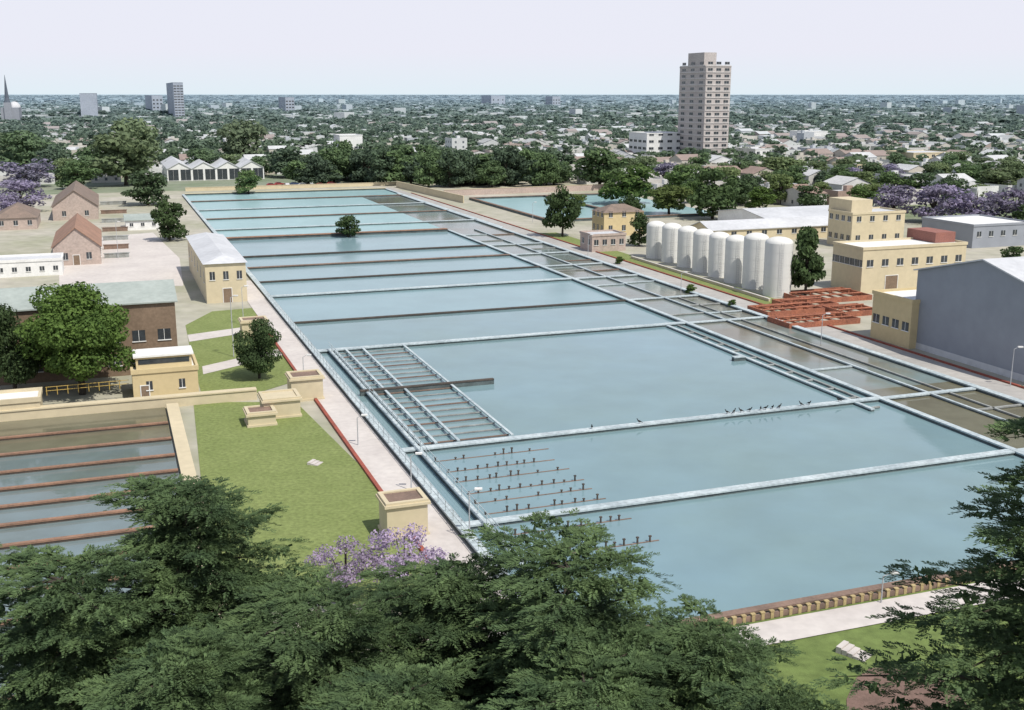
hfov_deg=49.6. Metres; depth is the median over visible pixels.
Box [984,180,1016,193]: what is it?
town house
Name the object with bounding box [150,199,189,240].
evergreen tree
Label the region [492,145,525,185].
evergreen tree
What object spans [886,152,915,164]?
broadleaf tree
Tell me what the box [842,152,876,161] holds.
town house
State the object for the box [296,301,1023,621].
water
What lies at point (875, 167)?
broadleaf tree
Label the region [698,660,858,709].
cedar tree
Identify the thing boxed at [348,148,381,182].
evergreen tree
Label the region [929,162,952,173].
broadleaf tree
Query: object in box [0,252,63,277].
building
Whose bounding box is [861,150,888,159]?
town house
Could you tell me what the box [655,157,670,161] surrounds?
town house
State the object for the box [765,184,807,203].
town house
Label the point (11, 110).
church
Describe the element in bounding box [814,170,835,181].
evergreen tree
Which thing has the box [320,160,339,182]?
evergreen tree
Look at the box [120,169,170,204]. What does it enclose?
evergreen tree
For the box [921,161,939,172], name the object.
broadleaf tree
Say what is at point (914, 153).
town building
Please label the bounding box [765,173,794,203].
broadleaf tree
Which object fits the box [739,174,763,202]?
evergreen tree
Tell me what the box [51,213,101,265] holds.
storage house
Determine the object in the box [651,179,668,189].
town house
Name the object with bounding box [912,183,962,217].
jacaranda tree
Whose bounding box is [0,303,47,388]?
evergreen tree
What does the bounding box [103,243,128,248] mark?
yard rack
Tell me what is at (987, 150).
town house
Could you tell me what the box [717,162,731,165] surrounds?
broadleaf tree
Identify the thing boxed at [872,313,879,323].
window
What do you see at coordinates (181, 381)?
window
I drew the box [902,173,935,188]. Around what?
evergreen tree
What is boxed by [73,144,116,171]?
broadleaf tree
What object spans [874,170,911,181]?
town house
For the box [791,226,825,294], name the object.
conifer tree
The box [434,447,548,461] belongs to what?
baffle row
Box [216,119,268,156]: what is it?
broadleaf tree
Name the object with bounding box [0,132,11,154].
broadleaf tree
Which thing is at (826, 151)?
town house
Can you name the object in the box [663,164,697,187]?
broadleaf tree
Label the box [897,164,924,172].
town house
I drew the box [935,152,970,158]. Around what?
town house
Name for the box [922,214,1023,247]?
town building
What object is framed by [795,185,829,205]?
evergreen tree
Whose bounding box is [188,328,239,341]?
path
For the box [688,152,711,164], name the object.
broadleaf tree
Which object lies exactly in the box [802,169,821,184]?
town house
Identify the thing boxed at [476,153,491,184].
broadleaf tree
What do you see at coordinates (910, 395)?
channel wall
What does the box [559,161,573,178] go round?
broadleaf tree
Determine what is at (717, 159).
town house
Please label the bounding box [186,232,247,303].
pump house
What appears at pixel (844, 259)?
window
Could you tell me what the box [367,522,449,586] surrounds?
jacaranda tree
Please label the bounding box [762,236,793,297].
silo
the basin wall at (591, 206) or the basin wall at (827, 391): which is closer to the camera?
the basin wall at (827, 391)
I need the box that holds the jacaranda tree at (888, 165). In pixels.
[882,163,897,171]
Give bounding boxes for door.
[73,255,80,264]
[140,385,149,396]
[222,288,232,302]
[884,274,897,288]
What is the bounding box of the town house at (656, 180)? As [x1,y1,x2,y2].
[615,177,664,183]
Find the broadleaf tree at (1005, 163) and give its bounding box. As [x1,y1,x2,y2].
[995,160,1017,167]
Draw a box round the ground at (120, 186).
[0,94,1023,627]
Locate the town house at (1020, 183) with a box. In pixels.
[1017,177,1023,196]
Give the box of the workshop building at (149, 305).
[0,279,177,385]
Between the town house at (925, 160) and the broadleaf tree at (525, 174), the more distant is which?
the town house at (925, 160)
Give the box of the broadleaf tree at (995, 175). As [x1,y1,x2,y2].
[975,167,1022,184]
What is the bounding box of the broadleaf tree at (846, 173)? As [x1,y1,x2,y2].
[824,171,854,179]
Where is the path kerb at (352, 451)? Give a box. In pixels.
[257,315,426,558]
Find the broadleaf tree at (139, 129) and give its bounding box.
[110,117,163,156]
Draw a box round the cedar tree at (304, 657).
[187,563,476,709]
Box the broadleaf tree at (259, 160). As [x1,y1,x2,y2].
[250,155,272,172]
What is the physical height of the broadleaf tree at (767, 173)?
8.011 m
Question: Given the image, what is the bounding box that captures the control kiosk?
[130,345,198,396]
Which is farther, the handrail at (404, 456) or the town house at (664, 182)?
the town house at (664, 182)
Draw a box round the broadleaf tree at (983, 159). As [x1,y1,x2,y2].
[973,157,993,162]
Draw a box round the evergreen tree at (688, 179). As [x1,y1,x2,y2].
[680,178,698,198]
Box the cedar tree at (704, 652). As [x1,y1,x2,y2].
[591,593,839,709]
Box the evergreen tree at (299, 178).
[292,166,319,183]
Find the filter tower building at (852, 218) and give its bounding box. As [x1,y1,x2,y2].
[827,196,905,244]
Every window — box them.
[63,253,67,260]
[86,252,91,258]
[132,330,145,342]
[146,381,153,390]
[157,328,171,340]
[168,170,178,180]
[179,378,185,387]
[180,169,190,180]
[193,169,202,179]
[205,169,215,179]
[209,272,215,280]
[217,169,227,179]
[223,271,228,279]
[229,168,238,178]
[237,270,242,278]
[253,168,263,178]
[832,254,836,261]
[837,255,841,262]
[842,256,846,263]
[847,257,851,264]
[851,258,856,266]
[857,260,862,267]
[866,260,873,267]
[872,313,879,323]
[881,259,888,266]
[881,316,888,326]
[891,318,898,328]
[896,258,903,265]
[901,321,908,331]
[911,257,917,264]
[926,256,932,263]
[940,255,947,262]
[955,255,961,261]
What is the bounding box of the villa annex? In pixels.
[580,229,626,251]
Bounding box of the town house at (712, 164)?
[701,161,718,165]
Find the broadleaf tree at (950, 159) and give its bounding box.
[936,154,961,165]
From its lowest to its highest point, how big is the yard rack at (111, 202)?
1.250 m
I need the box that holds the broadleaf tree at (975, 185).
[969,184,990,196]
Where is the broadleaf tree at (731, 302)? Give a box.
[727,299,735,305]
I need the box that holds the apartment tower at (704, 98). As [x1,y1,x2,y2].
[678,52,731,154]
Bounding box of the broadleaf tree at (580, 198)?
[572,194,586,206]
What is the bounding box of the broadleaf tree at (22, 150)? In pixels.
[0,130,51,167]
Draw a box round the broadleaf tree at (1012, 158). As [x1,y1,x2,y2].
[995,156,1021,162]
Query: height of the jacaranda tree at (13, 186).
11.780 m
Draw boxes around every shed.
[123,213,159,230]
[690,216,827,238]
[716,205,828,219]
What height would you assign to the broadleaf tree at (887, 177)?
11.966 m
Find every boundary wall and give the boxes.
[185,182,395,190]
[396,181,463,202]
[444,184,605,194]
[631,256,770,300]
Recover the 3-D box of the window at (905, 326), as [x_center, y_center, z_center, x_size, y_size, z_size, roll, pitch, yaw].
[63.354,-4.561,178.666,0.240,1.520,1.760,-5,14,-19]
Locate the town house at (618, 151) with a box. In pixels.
[610,149,626,153]
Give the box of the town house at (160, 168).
[152,165,163,176]
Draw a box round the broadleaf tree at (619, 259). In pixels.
[615,256,624,263]
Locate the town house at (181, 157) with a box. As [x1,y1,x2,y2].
[178,154,188,160]
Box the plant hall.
[831,227,967,292]
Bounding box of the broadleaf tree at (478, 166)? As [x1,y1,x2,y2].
[464,157,483,184]
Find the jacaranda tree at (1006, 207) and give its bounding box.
[985,187,1023,218]
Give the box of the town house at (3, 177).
[0,174,14,180]
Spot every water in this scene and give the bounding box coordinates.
[0,407,170,452]
[0,438,196,694]
[186,190,438,236]
[229,232,620,321]
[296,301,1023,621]
[363,194,948,389]
[479,195,706,217]
[866,382,1023,448]
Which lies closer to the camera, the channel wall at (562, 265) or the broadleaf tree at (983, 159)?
the channel wall at (562, 265)
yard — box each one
[0,180,1023,700]
[59,233,182,285]
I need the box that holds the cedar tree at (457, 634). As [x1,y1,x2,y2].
[299,551,578,709]
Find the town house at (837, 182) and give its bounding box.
[823,175,870,189]
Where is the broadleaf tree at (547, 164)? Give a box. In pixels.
[527,153,556,185]
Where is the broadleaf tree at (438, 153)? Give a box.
[426,150,443,173]
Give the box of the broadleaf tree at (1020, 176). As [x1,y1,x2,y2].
[1013,170,1023,181]
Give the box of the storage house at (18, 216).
[0,202,40,229]
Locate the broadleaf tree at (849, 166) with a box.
[836,163,855,169]
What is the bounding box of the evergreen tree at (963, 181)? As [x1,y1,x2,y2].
[931,173,967,190]
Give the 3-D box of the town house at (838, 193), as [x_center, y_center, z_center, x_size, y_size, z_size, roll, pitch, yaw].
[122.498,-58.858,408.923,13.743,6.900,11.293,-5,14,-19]
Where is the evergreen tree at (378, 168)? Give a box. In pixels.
[367,148,395,181]
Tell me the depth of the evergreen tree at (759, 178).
430.91 m
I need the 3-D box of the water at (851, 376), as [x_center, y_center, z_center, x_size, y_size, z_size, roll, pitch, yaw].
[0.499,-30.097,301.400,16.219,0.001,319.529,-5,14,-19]
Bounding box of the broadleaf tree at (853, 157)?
[844,156,857,162]
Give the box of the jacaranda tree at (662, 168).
[654,162,678,177]
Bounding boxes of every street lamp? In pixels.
[230,295,237,356]
[357,414,367,444]
[410,452,421,487]
[469,487,481,527]
[880,572,898,602]
[1010,346,1023,385]
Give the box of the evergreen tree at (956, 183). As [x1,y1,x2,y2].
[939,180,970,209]
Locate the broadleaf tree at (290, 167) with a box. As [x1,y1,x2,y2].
[281,160,312,182]
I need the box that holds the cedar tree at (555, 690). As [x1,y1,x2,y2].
[476,619,687,709]
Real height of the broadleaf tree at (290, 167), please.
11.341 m
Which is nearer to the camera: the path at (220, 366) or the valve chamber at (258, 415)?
the valve chamber at (258, 415)
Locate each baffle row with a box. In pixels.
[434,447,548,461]
[447,458,554,472]
[456,467,568,482]
[467,475,583,494]
[474,483,591,503]
[484,494,605,514]
[513,514,631,534]
[536,535,658,553]
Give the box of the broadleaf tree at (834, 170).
[828,166,856,176]
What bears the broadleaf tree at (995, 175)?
on the ground at (120, 186)
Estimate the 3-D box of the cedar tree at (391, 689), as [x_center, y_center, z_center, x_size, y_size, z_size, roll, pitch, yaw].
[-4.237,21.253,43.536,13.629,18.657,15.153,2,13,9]
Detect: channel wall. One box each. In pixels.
[491,244,515,245]
[515,253,540,255]
[516,242,541,244]
[542,251,568,253]
[544,264,572,266]
[557,269,584,271]
[566,259,590,261]
[575,262,602,265]
[577,276,605,279]
[591,269,619,271]
[595,283,624,286]
[608,274,637,277]
[625,280,653,282]
[631,297,663,300]
[664,294,698,298]
[670,312,703,315]
[689,303,720,305]
[691,319,726,323]
[708,310,741,313]
[728,316,763,320]
[812,365,852,370]
[883,392,929,399]
[929,387,975,394]
[978,404,1021,410]
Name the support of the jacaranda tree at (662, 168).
on the yard at (192, 304)
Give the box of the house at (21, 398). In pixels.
[0,387,42,410]
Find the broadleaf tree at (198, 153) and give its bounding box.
[185,148,219,163]
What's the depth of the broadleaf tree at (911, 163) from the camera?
544.15 m
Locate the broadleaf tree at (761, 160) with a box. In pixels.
[758,157,768,164]
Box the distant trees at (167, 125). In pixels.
[0,95,1023,166]
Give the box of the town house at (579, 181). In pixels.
[577,168,602,184]
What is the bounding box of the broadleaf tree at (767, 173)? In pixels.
[759,171,774,178]
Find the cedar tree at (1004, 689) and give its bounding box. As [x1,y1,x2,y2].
[810,385,1023,709]
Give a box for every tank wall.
[0,421,167,440]
[0,436,171,457]
[0,453,174,475]
[0,468,177,491]
[0,488,174,509]
[0,507,154,528]
[0,525,153,549]
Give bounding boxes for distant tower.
[79,93,97,115]
[145,95,162,110]
[166,82,184,116]
[278,97,294,110]
[481,95,504,103]
[546,96,560,104]
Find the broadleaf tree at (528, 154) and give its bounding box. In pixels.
[518,148,536,159]
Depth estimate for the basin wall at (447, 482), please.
125.22 m
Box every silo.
[646,221,664,258]
[661,223,681,262]
[677,226,697,267]
[692,229,713,272]
[708,232,729,277]
[724,234,744,283]
[742,232,768,289]
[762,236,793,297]
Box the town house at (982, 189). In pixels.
[961,181,998,200]
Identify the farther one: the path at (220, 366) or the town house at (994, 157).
the town house at (994, 157)
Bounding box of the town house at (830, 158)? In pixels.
[810,154,834,161]
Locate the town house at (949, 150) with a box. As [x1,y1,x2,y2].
[947,149,972,160]
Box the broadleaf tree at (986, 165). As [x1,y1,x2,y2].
[975,161,999,176]
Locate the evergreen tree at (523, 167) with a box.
[518,159,542,186]
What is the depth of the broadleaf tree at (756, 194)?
385.53 m
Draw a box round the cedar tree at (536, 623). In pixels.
[410,507,746,709]
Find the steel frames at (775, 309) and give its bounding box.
[747,301,824,315]
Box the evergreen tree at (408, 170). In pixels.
[392,158,430,183]
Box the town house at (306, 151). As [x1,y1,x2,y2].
[293,149,313,155]
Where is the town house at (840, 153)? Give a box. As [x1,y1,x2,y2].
[833,149,861,156]
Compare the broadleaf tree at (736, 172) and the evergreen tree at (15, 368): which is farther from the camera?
the broadleaf tree at (736, 172)
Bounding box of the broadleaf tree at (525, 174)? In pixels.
[505,163,528,181]
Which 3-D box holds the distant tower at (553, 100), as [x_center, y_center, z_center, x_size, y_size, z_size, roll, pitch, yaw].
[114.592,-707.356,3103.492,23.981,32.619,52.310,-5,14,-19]
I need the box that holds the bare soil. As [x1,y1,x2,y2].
[846,667,965,709]
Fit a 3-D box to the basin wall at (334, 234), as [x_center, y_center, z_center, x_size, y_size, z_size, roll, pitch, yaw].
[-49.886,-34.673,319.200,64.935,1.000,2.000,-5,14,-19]
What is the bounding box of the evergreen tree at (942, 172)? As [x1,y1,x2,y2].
[930,169,943,174]
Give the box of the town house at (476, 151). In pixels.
[472,150,486,154]
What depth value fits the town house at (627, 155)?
601.96 m
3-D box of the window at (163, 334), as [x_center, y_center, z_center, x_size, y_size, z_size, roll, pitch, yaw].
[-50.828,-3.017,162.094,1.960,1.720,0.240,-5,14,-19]
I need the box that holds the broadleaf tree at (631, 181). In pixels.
[596,163,659,199]
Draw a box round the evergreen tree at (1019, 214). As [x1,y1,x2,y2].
[1011,204,1023,219]
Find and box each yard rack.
[100,201,125,204]
[100,209,126,213]
[101,226,127,231]
[102,218,124,222]
[102,235,128,240]
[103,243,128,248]
[103,252,129,257]
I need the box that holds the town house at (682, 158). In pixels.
[669,154,697,164]
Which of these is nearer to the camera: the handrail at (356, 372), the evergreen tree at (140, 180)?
the handrail at (356, 372)
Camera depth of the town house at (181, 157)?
581.31 m
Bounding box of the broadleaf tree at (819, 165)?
[806,160,829,171]
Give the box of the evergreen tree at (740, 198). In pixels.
[723,179,752,203]
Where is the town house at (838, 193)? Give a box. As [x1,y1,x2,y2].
[824,185,869,204]
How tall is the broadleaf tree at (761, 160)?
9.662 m
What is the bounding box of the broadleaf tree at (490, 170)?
[474,159,506,187]
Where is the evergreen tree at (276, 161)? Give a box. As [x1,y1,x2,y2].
[264,147,301,173]
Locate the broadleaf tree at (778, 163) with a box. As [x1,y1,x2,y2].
[757,156,807,174]
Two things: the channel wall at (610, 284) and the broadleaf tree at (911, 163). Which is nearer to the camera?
the channel wall at (610, 284)
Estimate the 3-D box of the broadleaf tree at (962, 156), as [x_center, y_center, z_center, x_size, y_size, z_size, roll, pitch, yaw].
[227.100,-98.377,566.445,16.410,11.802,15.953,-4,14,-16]
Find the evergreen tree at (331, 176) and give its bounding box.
[316,166,344,182]
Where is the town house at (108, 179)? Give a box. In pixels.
[91,173,120,182]
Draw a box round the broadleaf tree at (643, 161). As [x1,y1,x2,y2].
[633,157,647,164]
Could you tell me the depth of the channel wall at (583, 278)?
244.80 m
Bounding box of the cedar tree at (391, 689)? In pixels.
[300,657,501,709]
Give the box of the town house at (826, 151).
[802,148,833,157]
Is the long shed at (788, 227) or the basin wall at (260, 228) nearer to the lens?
the long shed at (788, 227)
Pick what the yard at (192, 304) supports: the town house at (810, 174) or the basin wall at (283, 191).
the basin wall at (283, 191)
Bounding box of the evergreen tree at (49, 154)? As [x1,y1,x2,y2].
[31,146,73,172]
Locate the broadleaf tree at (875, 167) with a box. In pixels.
[860,162,885,173]
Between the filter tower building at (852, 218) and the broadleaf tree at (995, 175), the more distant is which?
the broadleaf tree at (995, 175)
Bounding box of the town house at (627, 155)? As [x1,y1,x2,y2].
[618,153,635,158]
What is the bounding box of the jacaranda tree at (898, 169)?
[888,167,905,173]
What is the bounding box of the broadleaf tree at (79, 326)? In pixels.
[13,281,135,394]
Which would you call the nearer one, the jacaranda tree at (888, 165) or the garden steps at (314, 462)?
the garden steps at (314, 462)
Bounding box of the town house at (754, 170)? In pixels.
[741,166,773,179]
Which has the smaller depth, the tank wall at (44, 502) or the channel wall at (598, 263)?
the tank wall at (44, 502)
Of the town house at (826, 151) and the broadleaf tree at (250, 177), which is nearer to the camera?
the broadleaf tree at (250, 177)
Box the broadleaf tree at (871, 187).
[855,183,883,201]
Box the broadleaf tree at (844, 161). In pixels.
[833,158,857,167]
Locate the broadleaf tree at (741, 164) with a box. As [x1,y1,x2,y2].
[729,159,755,168]
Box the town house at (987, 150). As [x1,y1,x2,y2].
[979,149,1012,156]
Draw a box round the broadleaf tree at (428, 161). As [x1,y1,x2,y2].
[412,153,445,187]
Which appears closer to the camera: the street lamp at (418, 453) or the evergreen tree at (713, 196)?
the street lamp at (418, 453)
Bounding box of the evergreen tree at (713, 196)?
[686,166,740,218]
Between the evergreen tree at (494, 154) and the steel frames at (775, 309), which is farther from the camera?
the evergreen tree at (494, 154)
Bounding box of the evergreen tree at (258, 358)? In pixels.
[232,318,282,378]
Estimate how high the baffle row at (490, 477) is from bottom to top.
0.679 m
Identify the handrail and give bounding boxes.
[45,380,128,394]
[266,290,290,321]
[291,322,323,363]
[323,357,369,418]
[329,342,377,398]
[369,411,438,501]
[378,395,454,487]
[438,492,508,574]
[454,477,555,592]
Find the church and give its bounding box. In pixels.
[0,75,21,119]
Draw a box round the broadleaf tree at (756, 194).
[744,186,777,207]
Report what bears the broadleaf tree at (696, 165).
on the ground at (120, 186)
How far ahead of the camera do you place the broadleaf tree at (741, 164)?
490.29 m
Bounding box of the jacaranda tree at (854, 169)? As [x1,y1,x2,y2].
[845,167,862,171]
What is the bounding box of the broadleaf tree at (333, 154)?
[317,146,352,181]
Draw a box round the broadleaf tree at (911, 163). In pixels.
[904,162,919,164]
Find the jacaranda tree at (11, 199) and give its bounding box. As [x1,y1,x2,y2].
[0,194,23,210]
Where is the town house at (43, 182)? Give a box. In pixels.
[31,173,55,184]
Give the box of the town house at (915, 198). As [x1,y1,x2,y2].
[903,183,940,204]
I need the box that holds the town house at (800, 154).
[788,152,810,156]
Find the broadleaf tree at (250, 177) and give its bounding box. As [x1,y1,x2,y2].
[234,170,261,193]
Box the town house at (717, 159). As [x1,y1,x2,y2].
[709,155,731,162]
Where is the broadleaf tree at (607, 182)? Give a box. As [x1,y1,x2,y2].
[603,167,624,186]
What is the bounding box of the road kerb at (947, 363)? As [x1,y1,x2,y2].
[412,193,1023,388]
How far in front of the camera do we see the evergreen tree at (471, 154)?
508.23 m
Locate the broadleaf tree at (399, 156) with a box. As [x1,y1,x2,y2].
[382,150,416,181]
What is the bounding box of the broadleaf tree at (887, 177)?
[872,171,919,193]
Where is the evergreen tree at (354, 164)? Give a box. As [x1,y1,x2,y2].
[347,149,365,180]
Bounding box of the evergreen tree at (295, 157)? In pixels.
[274,154,306,174]
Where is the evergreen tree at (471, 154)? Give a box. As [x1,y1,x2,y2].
[456,151,474,156]
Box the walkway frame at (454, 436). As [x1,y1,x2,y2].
[334,344,513,444]
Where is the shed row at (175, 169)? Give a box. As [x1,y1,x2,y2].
[160,156,263,180]
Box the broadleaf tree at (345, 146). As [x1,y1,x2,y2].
[330,139,353,179]
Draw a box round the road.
[386,187,1023,399]
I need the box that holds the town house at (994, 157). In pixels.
[980,155,1007,160]
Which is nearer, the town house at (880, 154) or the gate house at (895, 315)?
the gate house at (895, 315)
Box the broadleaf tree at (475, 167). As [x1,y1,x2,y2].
[446,166,482,184]
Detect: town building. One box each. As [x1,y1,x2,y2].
[333,134,362,149]
[629,131,679,156]
[735,147,784,159]
[790,130,827,137]
[832,161,880,171]
[886,150,948,159]
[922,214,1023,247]
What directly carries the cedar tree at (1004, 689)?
on the lawn at (812, 662)
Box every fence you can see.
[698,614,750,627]
[750,590,885,621]
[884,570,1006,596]
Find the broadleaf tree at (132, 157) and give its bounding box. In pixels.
[85,131,159,185]
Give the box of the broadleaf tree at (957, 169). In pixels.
[950,161,973,174]
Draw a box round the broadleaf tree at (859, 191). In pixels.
[846,185,879,205]
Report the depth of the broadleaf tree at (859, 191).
393.54 m
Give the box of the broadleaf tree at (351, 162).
[347,149,364,180]
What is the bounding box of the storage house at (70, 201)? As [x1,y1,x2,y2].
[51,181,98,220]
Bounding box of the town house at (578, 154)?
[573,153,583,155]
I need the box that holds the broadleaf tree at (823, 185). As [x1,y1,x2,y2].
[812,181,832,189]
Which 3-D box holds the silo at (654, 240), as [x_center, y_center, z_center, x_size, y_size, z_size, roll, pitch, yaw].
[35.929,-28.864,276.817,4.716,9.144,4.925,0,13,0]
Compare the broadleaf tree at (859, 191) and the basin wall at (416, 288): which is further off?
the broadleaf tree at (859, 191)
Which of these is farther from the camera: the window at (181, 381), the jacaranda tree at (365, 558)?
the window at (181, 381)
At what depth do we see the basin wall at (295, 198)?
429.58 m
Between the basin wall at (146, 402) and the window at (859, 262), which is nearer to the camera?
the basin wall at (146, 402)
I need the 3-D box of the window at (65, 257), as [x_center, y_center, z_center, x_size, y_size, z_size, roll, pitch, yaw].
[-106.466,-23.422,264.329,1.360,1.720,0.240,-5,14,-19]
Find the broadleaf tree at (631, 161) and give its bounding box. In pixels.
[619,157,637,166]
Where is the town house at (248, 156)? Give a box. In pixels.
[243,154,266,160]
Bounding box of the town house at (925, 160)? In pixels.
[909,158,928,165]
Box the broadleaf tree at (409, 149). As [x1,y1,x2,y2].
[389,144,414,156]
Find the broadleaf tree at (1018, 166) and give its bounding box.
[1004,162,1023,170]
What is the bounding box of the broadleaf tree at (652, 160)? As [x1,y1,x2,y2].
[636,156,657,165]
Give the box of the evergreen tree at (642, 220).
[627,212,648,246]
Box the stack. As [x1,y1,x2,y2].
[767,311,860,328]
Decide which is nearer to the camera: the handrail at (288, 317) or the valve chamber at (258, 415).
the valve chamber at (258, 415)
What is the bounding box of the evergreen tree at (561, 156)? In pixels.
[546,151,578,181]
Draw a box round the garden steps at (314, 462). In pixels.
[307,459,322,465]
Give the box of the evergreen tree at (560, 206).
[541,185,581,236]
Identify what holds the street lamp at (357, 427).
on the yard at (192, 304)
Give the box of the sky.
[0,0,1023,93]
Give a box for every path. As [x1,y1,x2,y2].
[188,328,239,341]
[202,349,281,373]
[247,280,507,622]
[710,579,1023,646]
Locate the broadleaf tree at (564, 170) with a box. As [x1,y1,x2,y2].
[545,161,572,184]
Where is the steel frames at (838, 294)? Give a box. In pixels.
[783,287,871,303]
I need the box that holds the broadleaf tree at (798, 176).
[773,165,809,183]
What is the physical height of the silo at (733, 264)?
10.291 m
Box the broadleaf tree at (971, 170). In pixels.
[961,165,983,181]
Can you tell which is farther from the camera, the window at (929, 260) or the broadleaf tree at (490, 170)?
the broadleaf tree at (490, 170)
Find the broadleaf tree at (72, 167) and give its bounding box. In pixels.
[55,159,102,186]
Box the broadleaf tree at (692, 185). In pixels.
[679,180,703,198]
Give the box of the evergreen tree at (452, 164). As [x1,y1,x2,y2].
[434,150,467,186]
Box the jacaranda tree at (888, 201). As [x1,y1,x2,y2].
[869,184,920,213]
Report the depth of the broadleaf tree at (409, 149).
520.71 m
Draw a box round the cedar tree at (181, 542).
[20,473,357,709]
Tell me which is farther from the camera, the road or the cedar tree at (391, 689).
the road
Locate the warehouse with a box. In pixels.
[913,256,1023,381]
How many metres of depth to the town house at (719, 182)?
446.49 m
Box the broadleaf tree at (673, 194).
[647,185,693,214]
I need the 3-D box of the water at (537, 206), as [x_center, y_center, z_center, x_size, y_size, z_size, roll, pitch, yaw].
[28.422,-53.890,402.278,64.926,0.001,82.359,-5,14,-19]
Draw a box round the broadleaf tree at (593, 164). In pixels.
[572,147,627,183]
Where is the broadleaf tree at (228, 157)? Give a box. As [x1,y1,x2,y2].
[220,154,242,161]
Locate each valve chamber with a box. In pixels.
[238,315,268,335]
[242,405,277,427]
[257,388,301,418]
[285,369,324,401]
[375,487,430,539]
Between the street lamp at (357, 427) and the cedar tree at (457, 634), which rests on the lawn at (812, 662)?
the cedar tree at (457, 634)
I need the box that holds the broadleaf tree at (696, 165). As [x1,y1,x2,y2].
[689,163,702,172]
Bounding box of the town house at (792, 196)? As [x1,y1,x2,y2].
[781,186,826,205]
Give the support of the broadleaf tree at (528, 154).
on the yard at (192, 304)
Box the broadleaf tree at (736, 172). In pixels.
[714,166,740,180]
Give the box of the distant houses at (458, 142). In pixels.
[0,98,1023,159]
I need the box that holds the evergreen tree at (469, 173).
[442,149,480,185]
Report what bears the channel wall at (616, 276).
on the yard at (192, 304)
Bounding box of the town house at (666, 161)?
[663,160,683,164]
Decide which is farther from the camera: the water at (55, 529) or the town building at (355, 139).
the town building at (355, 139)
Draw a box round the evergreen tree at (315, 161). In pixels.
[295,154,329,183]
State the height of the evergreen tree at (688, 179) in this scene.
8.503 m
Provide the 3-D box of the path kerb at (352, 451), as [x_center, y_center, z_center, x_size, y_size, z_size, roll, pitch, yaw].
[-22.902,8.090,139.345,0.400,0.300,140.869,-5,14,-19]
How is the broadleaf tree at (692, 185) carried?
on the yard at (192, 304)
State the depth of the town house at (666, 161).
567.97 m
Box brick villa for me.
[592,204,644,235]
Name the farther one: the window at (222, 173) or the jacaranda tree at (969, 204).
the window at (222, 173)
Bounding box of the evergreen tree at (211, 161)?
[206,155,220,163]
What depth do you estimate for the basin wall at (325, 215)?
371.19 m
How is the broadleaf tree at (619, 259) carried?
on the yard at (192, 304)
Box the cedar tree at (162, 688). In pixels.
[55,623,306,709]
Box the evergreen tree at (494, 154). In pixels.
[488,146,520,183]
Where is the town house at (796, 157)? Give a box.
[792,155,812,162]
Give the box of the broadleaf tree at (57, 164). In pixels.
[51,158,78,179]
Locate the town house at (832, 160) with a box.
[827,157,843,164]
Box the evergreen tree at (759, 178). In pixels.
[743,173,766,183]
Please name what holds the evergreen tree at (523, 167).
on the yard at (192, 304)
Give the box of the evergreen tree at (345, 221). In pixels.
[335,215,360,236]
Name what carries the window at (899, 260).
in the plant hall
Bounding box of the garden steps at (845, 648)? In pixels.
[836,640,870,661]
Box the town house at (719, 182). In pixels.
[704,176,726,184]
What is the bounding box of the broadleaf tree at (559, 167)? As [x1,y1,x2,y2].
[534,153,561,185]
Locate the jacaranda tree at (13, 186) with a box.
[0,179,51,208]
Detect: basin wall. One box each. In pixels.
[0,387,256,421]
[166,403,223,617]
[182,194,517,597]
[184,188,385,195]
[191,194,402,202]
[198,202,423,210]
[206,210,446,219]
[215,219,474,230]
[226,228,447,240]
[243,245,485,257]
[247,254,509,269]
[259,266,539,282]
[271,277,571,297]
[294,299,625,323]
[317,321,684,353]
[327,349,544,593]
[360,378,493,395]
[385,189,502,227]
[396,193,1023,406]
[402,397,878,453]
[448,230,1023,457]
[465,449,1014,529]
[469,197,546,220]
[472,193,609,198]
[474,229,1006,422]
[544,195,598,208]
[569,213,717,221]
[645,562,1014,625]
[666,325,874,411]
[677,325,860,397]
[678,297,1022,418]
[731,355,745,360]
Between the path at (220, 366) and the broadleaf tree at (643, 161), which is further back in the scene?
the broadleaf tree at (643, 161)
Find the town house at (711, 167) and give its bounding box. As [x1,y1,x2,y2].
[708,166,741,173]
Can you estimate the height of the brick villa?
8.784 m
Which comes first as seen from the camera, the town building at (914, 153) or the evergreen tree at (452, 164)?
the evergreen tree at (452, 164)
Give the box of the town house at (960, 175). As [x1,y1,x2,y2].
[927,173,975,185]
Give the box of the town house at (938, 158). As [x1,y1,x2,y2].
[928,156,965,162]
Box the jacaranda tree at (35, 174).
[0,158,55,183]
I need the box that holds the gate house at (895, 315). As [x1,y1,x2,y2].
[870,287,919,348]
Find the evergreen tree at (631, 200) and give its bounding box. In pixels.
[618,194,645,209]
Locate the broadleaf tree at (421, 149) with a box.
[414,144,437,171]
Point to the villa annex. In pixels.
(606, 240)
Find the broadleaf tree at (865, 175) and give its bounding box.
[851,170,877,185]
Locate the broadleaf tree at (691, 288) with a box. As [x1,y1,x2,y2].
[685,284,696,292]
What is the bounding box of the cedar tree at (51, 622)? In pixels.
[0,542,237,709]
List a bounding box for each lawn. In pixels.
[186,308,292,392]
[194,402,423,603]
[541,232,773,303]
[725,581,1023,709]
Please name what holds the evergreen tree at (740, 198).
on the yard at (192, 304)
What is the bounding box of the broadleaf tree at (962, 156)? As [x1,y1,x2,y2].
[944,151,971,160]
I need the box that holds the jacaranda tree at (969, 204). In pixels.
[944,189,1013,215]
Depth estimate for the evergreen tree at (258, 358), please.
157.50 m
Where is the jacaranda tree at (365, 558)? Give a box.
[304,535,388,595]

